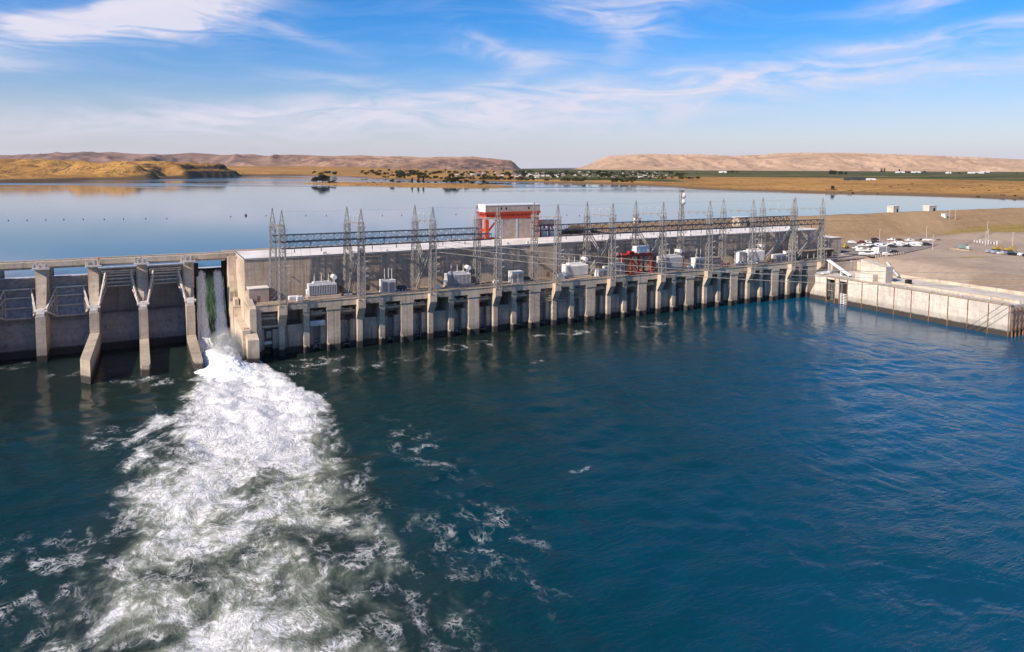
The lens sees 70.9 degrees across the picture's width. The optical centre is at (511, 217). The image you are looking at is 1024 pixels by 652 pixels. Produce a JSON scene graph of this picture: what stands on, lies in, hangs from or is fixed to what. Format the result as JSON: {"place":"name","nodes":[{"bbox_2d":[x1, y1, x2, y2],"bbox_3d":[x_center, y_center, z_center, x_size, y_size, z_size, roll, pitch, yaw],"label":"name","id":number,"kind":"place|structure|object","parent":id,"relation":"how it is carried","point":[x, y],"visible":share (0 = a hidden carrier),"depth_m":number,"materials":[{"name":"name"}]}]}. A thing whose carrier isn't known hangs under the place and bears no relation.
{"place":"outdoors","nodes":[
{"label":"outdoors","id":0,"kind":"place"},
{"bbox_2d":[246,285,269,301],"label":"control house","id":1,"kind":"structure","parent":0,"point":[260,293],"depth_m":247.86,"materials":[{"name":"concrete"}]},
{"bbox_2d":[0,151,521,169],"bbox_3d":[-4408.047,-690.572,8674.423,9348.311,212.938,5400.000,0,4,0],"label":"hills","id":2,"kind":"structure","parent":0,"point":[450,163],"depth_m":7612.15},
{"bbox_2d":[302,182,512,187],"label":"island","id":3,"kind":"structure","parent":0,"point":[465,185],"depth_m":1450.84,"materials":[{"name":"brown soil"}]},
{"bbox_2d":[317,173,326,182],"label":"tree","id":4,"kind":"object","parent":3,"relation":"on","point":[322,176],"visible":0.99,"depth_m":1579.71,"materials":[{"name":"green plant"}]},
{"bbox_2d":[443,176,450,182],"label":"tree","id":5,"kind":"object","parent":3,"relation":"on","point":[446,179],"visible":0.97,"depth_m":1566.10,"materials":[{"name":"green plant"}]},
{"bbox_2d":[0,296,1023,651],"bbox_3d":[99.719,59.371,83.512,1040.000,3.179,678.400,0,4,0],"label":"river","id":6,"kind":"structure","parent":0,"point":[798,474],"depth_m":143.06,"materials":[{"name":"liquid"}]},
{"bbox_2d":[0,251,234,383],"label":"spillway","id":7,"kind":"object","parent":6,"relation":"in","point":[143,303],"visible":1,"depth_m":250.41,"materials":[{"name":"concrete"}]},
{"bbox_2d":[194,267,256,383],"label":"spill water","id":8,"kind":"structure","parent":6,"relation":"on","point":[221,356],"depth_m":261.22,"materials":[{"name":"liquid"}]},
{"bbox_2d":[222,225,846,363],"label":"powerhouse","id":9,"kind":"structure","parent":6,"relation":"in","point":[259,330],"depth_m":286.45,"materials":[{"name":"concrete"}]},
{"bbox_2d":[267,208,278,300],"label":"lattice tower","id":10,"kind":"structure","parent":9,"relation":"on","point":[270,261],"depth_m":250.07,"materials":[{"name":"metal"}]},
{"bbox_2d":[276,210,289,306],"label":"lattice tower","id":11,"kind":"structure","parent":9,"relation":"on","point":[282,267],"depth_m":241.89,"materials":[{"name":"metal"}]},
{"bbox_2d":[271,223,283,229],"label":"cross beam","id":12,"kind":"structure","parent":11,"relation":"attached to","point":[275,225],"depth_m":245.35,"materials":[{"name":"metal"}]},
{"bbox_2d":[282,233,491,252],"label":"lattice girder","id":13,"kind":"object","parent":11,"relation":"attached to","point":[389,243],"visible":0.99,"depth_m":258.01,"materials":[{"name":"metal"}]},
{"bbox_2d":[439,246,918,278],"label":"power line","id":14,"kind":"object","parent":13,"relation":"hanging from","point":[686,269],"visible":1,"depth_m":266.30,"materials":[{"name":"metal"}]},
{"bbox_2d":[439,240,1023,272],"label":"power line","id":15,"kind":"object","parent":13,"relation":"hanging from","point":[762,267],"visible":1,"depth_m":265.79,"materials":[{"name":"metal"}]},
{"bbox_2d":[288,295,296,299],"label":"plant skid","id":16,"kind":"object","parent":9,"relation":"on","point":[291,297],"visible":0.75,"depth_m":251.69,"materials":[{"name":"white paint"}]},
{"bbox_2d":[296,294,302,301],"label":"plant skid","id":17,"kind":"object","parent":9,"relation":"on","point":[300,297],"visible":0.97,"depth_m":249.02,"materials":[{"name":"white paint"}]},
{"bbox_2d":[305,273,341,298],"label":"transformer","id":18,"kind":"object","parent":9,"relation":"on","point":[321,288],"visible":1,"depth_m":257.24,"materials":[{"name":"metal"}]},
{"bbox_2d":[343,206,351,291],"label":"lattice tower","id":19,"kind":"structure","parent":9,"relation":"on","point":[345,255],"depth_m":262.03,"materials":[{"name":"metal"}]},
{"bbox_2d":[346,241,362,291],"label":"raking strut","id":20,"kind":"object","parent":19,"relation":"attached to","point":[354,265],"visible":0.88,"depth_m":259.55,"materials":[{"name":"metal"}]},
{"bbox_2d":[342,291,352,295],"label":"plant skid","id":21,"kind":"object","parent":9,"relation":"on","point":[345,293],"visible":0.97,"depth_m":261.12,"materials":[{"name":"metal"}]},
{"bbox_2d":[356,210,368,299],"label":"lattice tower","id":22,"kind":"structure","parent":9,"relation":"on","point":[359,227],"depth_m":254.37,"materials":[{"name":"metal"}]},
{"bbox_2d":[346,214,363,226],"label":"cross beam","id":23,"kind":"structure","parent":22,"relation":"attached to","point":[354,223],"depth_m":257.75,"materials":[{"name":"metal"}]},
{"bbox_2d":[379,268,395,292],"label":"transformer","id":24,"kind":"object","parent":9,"relation":"on","point":[388,285],"visible":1,"depth_m":267.41,"materials":[{"name":"white paint"}]},
{"bbox_2d":[383,282,394,291],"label":"door","id":25,"kind":"structure","parent":24,"relation":"in","point":[385,284],"depth_m":267.16,"materials":[{"name":"grey metal"}]},
{"bbox_2d":[397,285,406,290],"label":"cooling drum","id":26,"kind":"object","parent":9,"relation":"on","point":[401,287],"visible":0.97,"depth_m":271.10,"materials":[{"name":"metal"}]},
{"bbox_2d":[410,205,419,289],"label":"lattice tower","id":27,"kind":"structure","parent":9,"relation":"on","point":[413,222],"depth_m":274.00,"materials":[{"name":"metal"}]},
{"bbox_2d":[273,227,477,244],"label":"lattice girder","id":28,"kind":"object","parent":27,"relation":"attached to","point":[385,232],"visible":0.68,"depth_m":266.70,"materials":[{"name":"metal"}]},
{"bbox_2d":[414,238,433,288],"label":"raking strut","id":29,"kind":"object","parent":27,"relation":"attached to","point":[424,264],"visible":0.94,"depth_m":271.61,"materials":[{"name":"metal"}]},
{"bbox_2d":[414,213,435,224],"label":"cross beam","id":30,"kind":"structure","parent":27,"relation":"attached to","point":[419,220],"depth_m":269.70,"materials":[{"name":"metal"}]},
{"bbox_2d":[428,207,439,293],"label":"lattice tower","id":31,"kind":"structure","parent":9,"relation":"on","point":[431,233],"depth_m":266.75,"materials":[{"name":"metal"}]},
{"bbox_2d":[442,265,474,287],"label":"transformer","id":32,"kind":"object","parent":9,"relation":"on","point":[457,278],"visible":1,"depth_m":281.81,"materials":[{"name":"metal"}]},
{"bbox_2d":[473,205,480,284],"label":"lattice tower","id":33,"kind":"structure","parent":9,"relation":"on","point":[478,241],"depth_m":286.01,"materials":[{"name":"metal"}]},
{"bbox_2d":[493,205,504,288],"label":"lattice tower","id":34,"kind":"structure","parent":9,"relation":"on","point":[500,244],"depth_m":279.21,"materials":[{"name":"metal"}]},
{"bbox_2d":[475,217,501,221],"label":"cross beam","id":35,"kind":"structure","parent":34,"relation":"attached to","point":[482,218],"depth_m":282.33,"materials":[{"name":"metal"}]},
{"bbox_2d":[476,203,540,239],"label":"intake gantry","id":36,"kind":"object","parent":9,"relation":"on","point":[513,226],"visible":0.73,"depth_m":326.27,"materials":[{"name":"metal"}]},
{"bbox_2d":[508,270,523,282],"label":"switchgear kiosk","id":37,"kind":"object","parent":9,"relation":"on","point":[515,276],"visible":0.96,"depth_m":291.75,"materials":[{"name":"white paint"}]},
{"bbox_2d":[513,273,522,281],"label":"door","id":38,"kind":"structure","parent":37,"relation":"in","point":[520,277],"depth_m":291.78,"materials":[{"name":"grey metal"}]},
{"bbox_2d":[523,276,529,281],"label":"cooling drum","id":39,"kind":"object","parent":9,"relation":"on","point":[526,278],"visible":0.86,"depth_m":295.65,"materials":[{"name":"metal"}]},
{"bbox_2d":[530,202,537,279],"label":"lattice tower","id":40,"kind":"structure","parent":9,"relation":"on","point":[533,240],"depth_m":297.97,"materials":[{"name":"metal"}]},
{"bbox_2d":[532,215,561,219],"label":"cross beam","id":41,"kind":"structure","parent":40,"relation":"attached to","point":[553,217],"depth_m":294.13,"materials":[{"name":"metal"}]},
{"bbox_2d":[539,219,557,236],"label":"stoplog gantry","id":42,"kind":"object","parent":9,"relation":"on","point":[547,222],"visible":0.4,"depth_m":341.96,"materials":[{"name":"grey metal"}]},
{"bbox_2d":[553,204,563,283],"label":"lattice tower","id":43,"kind":"structure","parent":9,"relation":"on","point":[558,221],"depth_m":291.79,"materials":[{"name":"metal"}]},
{"bbox_2d":[562,255,591,277],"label":"transformer","id":44,"kind":"object","parent":9,"relation":"on","point":[576,270],"visible":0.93,"depth_m":306.82,"materials":[{"name":"metal"}]},
{"bbox_2d":[582,201,590,274],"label":"lattice tower","id":45,"kind":"structure","parent":9,"relation":"on","point":[587,218],"depth_m":310.09,"materials":[{"name":"metal"}]},
{"bbox_2d":[587,230,612,274],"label":"raking strut","id":46,"kind":"object","parent":45,"relation":"attached to","point":[605,246],"visible":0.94,"depth_m":307.90,"materials":[{"name":"metal"}]},
{"bbox_2d":[583,208,616,217],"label":"cross beam","id":47,"kind":"structure","parent":45,"relation":"attached to","point":[600,215],"depth_m":306.12,"materials":[{"name":"metal"}]},
{"bbox_2d":[534,215,795,233],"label":"lattice girder","id":48,"kind":"object","parent":45,"relation":"attached to","point":[688,222],"visible":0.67,"depth_m":329.41,"materials":[{"name":"metal"}]},
{"bbox_2d":[594,268,606,276],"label":"switchgear kiosk","id":49,"kind":"object","parent":9,"relation":"on","point":[600,272],"visible":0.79,"depth_m":309.20,"materials":[{"name":"white paint"}]},
{"bbox_2d":[599,271,606,275],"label":"door","id":50,"kind":"structure","parent":49,"relation":"in","point":[600,272],"depth_m":309.23,"materials":[{"name":"grey metal"}]},
{"bbox_2d":[602,266,610,275],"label":"switchgear kiosk","id":51,"kind":"object","parent":9,"relation":"on","point":[605,267],"visible":0.43,"depth_m":312.68,"materials":[{"name":"white paint"}]},
{"bbox_2d":[607,204,617,279],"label":"lattice tower","id":52,"kind":"structure","parent":9,"relation":"on","point":[612,263],"depth_m":304.11,"materials":[{"name":"metal"}]},
{"bbox_2d":[613,253,624,274],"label":"switchgear kiosk","id":53,"kind":"object","parent":9,"relation":"on","point":[621,268],"visible":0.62,"depth_m":314.23,"materials":[{"name":"white paint"}]},
{"bbox_2d":[616,265,623,274],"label":"door","id":54,"kind":"structure","parent":53,"relation":"in","point":[617,266],"depth_m":313.79,"materials":[{"name":"grey metal"}]},
{"bbox_2d":[610,245,653,274],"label":"tailrace gantry","id":55,"kind":"object","parent":9,"relation":"on","point":[641,250],"visible":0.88,"depth_m":316.08,"materials":[{"name":"red metal"}]},
{"bbox_2d":[631,201,638,270],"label":"lattice tower","id":56,"kind":"structure","parent":9,"relation":"on","point":[634,224],"depth_m":321.70,"materials":[{"name":"metal"}]},
{"bbox_2d":[635,229,661,269],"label":"raking strut","id":57,"kind":"object","parent":56,"relation":"attached to","point":[644,240],"visible":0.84,"depth_m":320.15,"materials":[{"name":"metal"}]},
{"bbox_2d":[658,201,667,274],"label":"lattice tower","id":58,"kind":"structure","parent":9,"relation":"on","point":[662,241],"depth_m":316.40,"materials":[{"name":"metal"}]},
{"bbox_2d":[633,207,666,216],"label":"cross beam","id":59,"kind":"structure","parent":58,"relation":"attached to","point":[642,213],"depth_m":318.79,"materials":[{"name":"metal"}]},
{"bbox_2d":[654,248,685,270],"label":"transformer","id":60,"kind":"object","parent":9,"relation":"on","point":[670,258],"visible":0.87,"depth_m":330.92,"materials":[{"name":"metal"}]},
{"bbox_2d":[676,190,685,266],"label":"dish tower","id":61,"kind":"structure","parent":9,"relation":"on","point":[682,202],"depth_m":333.41,"materials":[{"name":"metal"}]},
{"bbox_2d":[440,252,941,285],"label":"power line","id":62,"kind":"object","parent":9,"relation":"attached to","point":[697,276],"visible":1,"depth_m":266.42,"materials":[{"name":"metal"}]},
{"bbox_2d":[689,249,703,268],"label":"switchgear kiosk","id":63,"kind":"object","parent":9,"relation":"on","point":[698,261],"visible":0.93,"depth_m":336.93,"materials":[{"name":"white paint"}]},
{"bbox_2d":[696,259,703,267],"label":"door","id":64,"kind":"structure","parent":63,"relation":"in","point":[701,260],"depth_m":336.82,"materials":[{"name":"grey metal"}]},
{"bbox_2d":[705,200,714,271],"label":"lattice tower","id":65,"kind":"structure","parent":9,"relation":"on","point":[708,256],"depth_m":328.89,"materials":[{"name":"metal"}]},
{"bbox_2d":[680,211,713,214],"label":"cross beam","id":66,"kind":"structure","parent":65,"relation":"attached to","point":[696,212],"depth_m":329.91,"materials":[{"name":"metal"}]},
{"bbox_2d":[703,256,720,267],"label":"switchgear kiosk","id":67,"kind":"object","parent":9,"relation":"on","point":[716,261],"visible":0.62,"depth_m":340.69,"materials":[{"name":"grey metal"}]},
{"bbox_2d":[709,259,719,266],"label":"door","id":68,"kind":"structure","parent":67,"relation":"in","point":[717,261],"depth_m":340.87,"materials":[{"name":"grey metal"}]},
{"bbox_2d":[718,198,725,264],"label":"lattice tower","id":69,"kind":"structure","parent":9,"relation":"on","point":[722,237],"depth_m":345.91,"materials":[{"name":"metal"}]},
{"bbox_2d":[734,251,746,263],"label":"switchgear kiosk","id":70,"kind":"object","parent":9,"relation":"on","point":[739,255],"visible":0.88,"depth_m":351.53,"materials":[{"name":"white paint"}]},
{"bbox_2d":[739,253,745,262],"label":"door","id":71,"kind":"structure","parent":70,"relation":"in","point":[740,254],"depth_m":351.43,"materials":[{"name":"white metal"}]},
{"bbox_2d":[748,199,757,267],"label":"lattice tower","id":72,"kind":"structure","parent":9,"relation":"on","point":[752,239],"depth_m":341.47,"materials":[{"name":"metal"}]},
{"bbox_2d":[557,219,823,238],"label":"lattice girder","id":73,"kind":"object","parent":72,"relation":"attached to","point":[667,226],"visible":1,"depth_m":320.01,"materials":[{"name":"metal"}]},
{"bbox_2d":[720,209,756,213],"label":"cross beam","id":74,"kind":"structure","parent":72,"relation":"attached to","point":[738,210],"depth_m":343.39,"materials":[{"name":"metal"}]},
{"bbox_2d":[743,244,766,262],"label":"transformer","id":75,"kind":"object","parent":9,"relation":"on","point":[759,256],"visible":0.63,"depth_m":356.14,"materials":[{"name":"metal"}]},
{"bbox_2d":[758,199,765,250],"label":"lattice tower","id":76,"kind":"structure","parent":9,"relation":"on","point":[761,234],"depth_m":357.62,"materials":[{"name":"metal"}]},
{"bbox_2d":[763,225,792,260],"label":"raking strut","id":77,"kind":"object","parent":76,"relation":"attached to","point":[778,243],"visible":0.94,"depth_m":356.56,"materials":[{"name":"metal"}]},
{"bbox_2d":[770,253,786,261],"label":"switchgear kiosk","id":78,"kind":"object","parent":9,"relation":"on","point":[779,257],"visible":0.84,"depth_m":361.67,"materials":[{"name":"white paint"}]},
{"bbox_2d":[776,256,785,260],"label":"door","id":79,"kind":"structure","parent":78,"relation":"in","point":[778,258],"depth_m":361.31,"materials":[{"name":"grey metal"}]},
{"bbox_2d":[783,250,794,260],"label":"switchgear kiosk","id":80,"kind":"object","parent":9,"relation":"on","point":[785,252],"visible":0.41,"depth_m":365.60,"materials":[{"name":"white paint"}]},
{"bbox_2d":[788,200,797,264],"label":"lattice tower","id":81,"kind":"structure","parent":9,"relation":"on","point":[792,242],"depth_m":353.90,"materials":[{"name":"metal"}]},
{"bbox_2d":[759,203,795,211],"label":"cross beam","id":82,"kind":"structure","parent":81,"relation":"attached to","point":[769,208],"depth_m":356.29,"materials":[{"name":"metal"}]},
{"bbox_2d":[790,197,798,256],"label":"lattice tower","id":83,"kind":"structure","parent":9,"relation":"on","point":[794,228],"depth_m":368.26,"materials":[{"name":"metal"}]},
{"bbox_2d":[795,222,821,258],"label":"raking strut","id":84,"kind":"object","parent":83,"relation":"attached to","point":[800,227],"visible":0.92,"depth_m":366.69,"materials":[{"name":"metal"}]},
{"bbox_2d":[792,207,824,210],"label":"cross beam","id":85,"kind":"structure","parent":83,"relation":"attached to","point":[801,208],"depth_m":366.63,"materials":[{"name":"metal"}]},
{"bbox_2d":[796,248,834,258],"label":"long shed","id":86,"kind":"structure","parent":9,"relation":"on","point":[805,253],"depth_m":380.21,"materials":[{"name":"metal"}]},
{"bbox_2d":[817,198,825,261],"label":"lattice tower","id":87,"kind":"structure","parent":9,"relation":"on","point":[822,235],"depth_m":363.43,"materials":[{"name":"metal"}]},
{"bbox_2d":[0,176,1023,277],"bbox_3d":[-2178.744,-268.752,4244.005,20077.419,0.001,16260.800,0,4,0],"label":"reservoir","id":88,"kind":"object","parent":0,"point":[197,212],"visible":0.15,"depth_m":681.76,"materials":[{"name":"blue liquid"}]},
{"bbox_2d":[0,159,1023,198],"bbox_3d":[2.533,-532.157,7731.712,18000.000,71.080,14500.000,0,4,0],"label":"land","id":89,"kind":"structure","parent":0,"point":[1000,184],"depth_m":2030.67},
{"bbox_2d":[851,177,865,179],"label":"barn","id":90,"kind":"structure","parent":89,"relation":"on","point":[858,178],"depth_m":1871.34,"materials":[{"name":"metal"}]},
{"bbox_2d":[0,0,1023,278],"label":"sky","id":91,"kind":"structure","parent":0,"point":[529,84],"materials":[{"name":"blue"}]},
{"bbox_2d":[530,168,574,168],"bbox_3d":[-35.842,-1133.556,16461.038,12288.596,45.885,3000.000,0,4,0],"label":"distant ridge","id":92,"kind":"structure","parent":0,"point":[552,168],"depth_m":15915.00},
{"bbox_2d":[560,208,1023,291],"bbox_3d":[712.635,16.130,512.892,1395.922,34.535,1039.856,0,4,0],"label":"embankment ground","id":93,"kind":"structure","parent":0,"point":[968,227],"depth_m":464.23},
{"bbox_2d":[732,216,752,226],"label":"service hut","id":94,"kind":"object","parent":93,"relation":"on","point":[739,220],"visible":0.38,"depth_m":412.62,"materials":[{"name":"concrete"}]},
{"bbox_2d":[831,260,860,272],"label":"retaining wall","id":95,"kind":"structure","parent":93,"relation":"on","point":[851,265],"depth_m":370.14,"materials":[{"name":"concrete"}]},
{"bbox_2d":[841,241,937,256],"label":"parking lot","id":96,"kind":"structure","parent":93,"relation":"on","point":[900,249],"depth_m":419.86,"materials":[{"name":"grey asphalt"}]},
{"bbox_2d":[874,246,889,254],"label":"box truck","id":97,"kind":"object","parent":96,"relation":"on","point":[880,249],"visible":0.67,"depth_m":389.37,"materials":[{"name":"white paint"}]},
{"bbox_2d":[887,206,898,211],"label":"service hut","id":98,"kind":"object","parent":93,"relation":"on","point":[892,208],"visible":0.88,"depth_m":523.82,"materials":[{"name":"concrete"}]},
{"bbox_2d":[810,259,1023,336],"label":"fish ladder","id":99,"kind":"object","parent":93,"relation":"on","point":[994,311],"visible":0.89,"depth_m":312.16,"materials":[{"name":"concrete"}]},
{"bbox_2d":[827,259,851,276],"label":"fish chute","id":100,"kind":"object","parent":99,"relation":"on","point":[838,267],"visible":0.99,"depth_m":354.40,"materials":[{"name":"white paint"}]},
{"bbox_2d":[886,262,899,275],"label":"slope chute","id":101,"kind":"object","parent":99,"relation":"on","point":[894,270],"visible":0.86,"depth_m":352.37,"materials":[{"name":"white paint"}]},
{"bbox_2d":[923,205,936,210],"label":"service hut","id":102,"kind":"object","parent":93,"relation":"on","point":[929,207],"visible":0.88,"depth_m":544.00,"materials":[{"name":"concrete"}]},
{"bbox_2d":[949,247,969,250],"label":"concrete barrier","id":103,"kind":"object","parent":93,"relation":"on","point":[959,249],"visible":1,"depth_m":416.79,"materials":[{"name":"beige concrete"}]},
{"bbox_2d":[958,244,970,249],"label":"box truck","id":104,"kind":"object","parent":93,"relation":"on","point":[964,246],"visible":0.91,"depth_m":418.88,"materials":[{"name":"metal"}]},
{"bbox_2d":[991,244,1003,249],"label":"excavator","id":105,"kind":"object","parent":93,"relation":"on","point":[996,248],"visible":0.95,"depth_m":415.36,"materials":[{"name":"yellow paint"}]},
{"bbox_2d":[1004,245,1016,251],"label":"excavator","id":106,"kind":"object","parent":93,"relation":"on","point":[1010,249],"visible":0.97,"depth_m":409.82,"materials":[{"name":"yellow paint"}]},
{"bbox_2d":[575,153,1023,171],"bbox_3d":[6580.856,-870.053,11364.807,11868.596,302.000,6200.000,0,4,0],"label":"hills","id":107,"kind":"structure","parent":0,"point":[830,161],"depth_m":9674.43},
{"bbox_2d":[799,254,867,260],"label":"access road","id":108,"kind":"structure","parent":0,"point":[842,257],"depth_m":379.25,"materials":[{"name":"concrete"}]},
{"bbox_2d":[974,239,998,244],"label":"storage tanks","id":109,"kind":"object","parent":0,"point":[989,242],"visible":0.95,"depth_m":450.56,"materials":[{"name":"white metal"}]}
]}

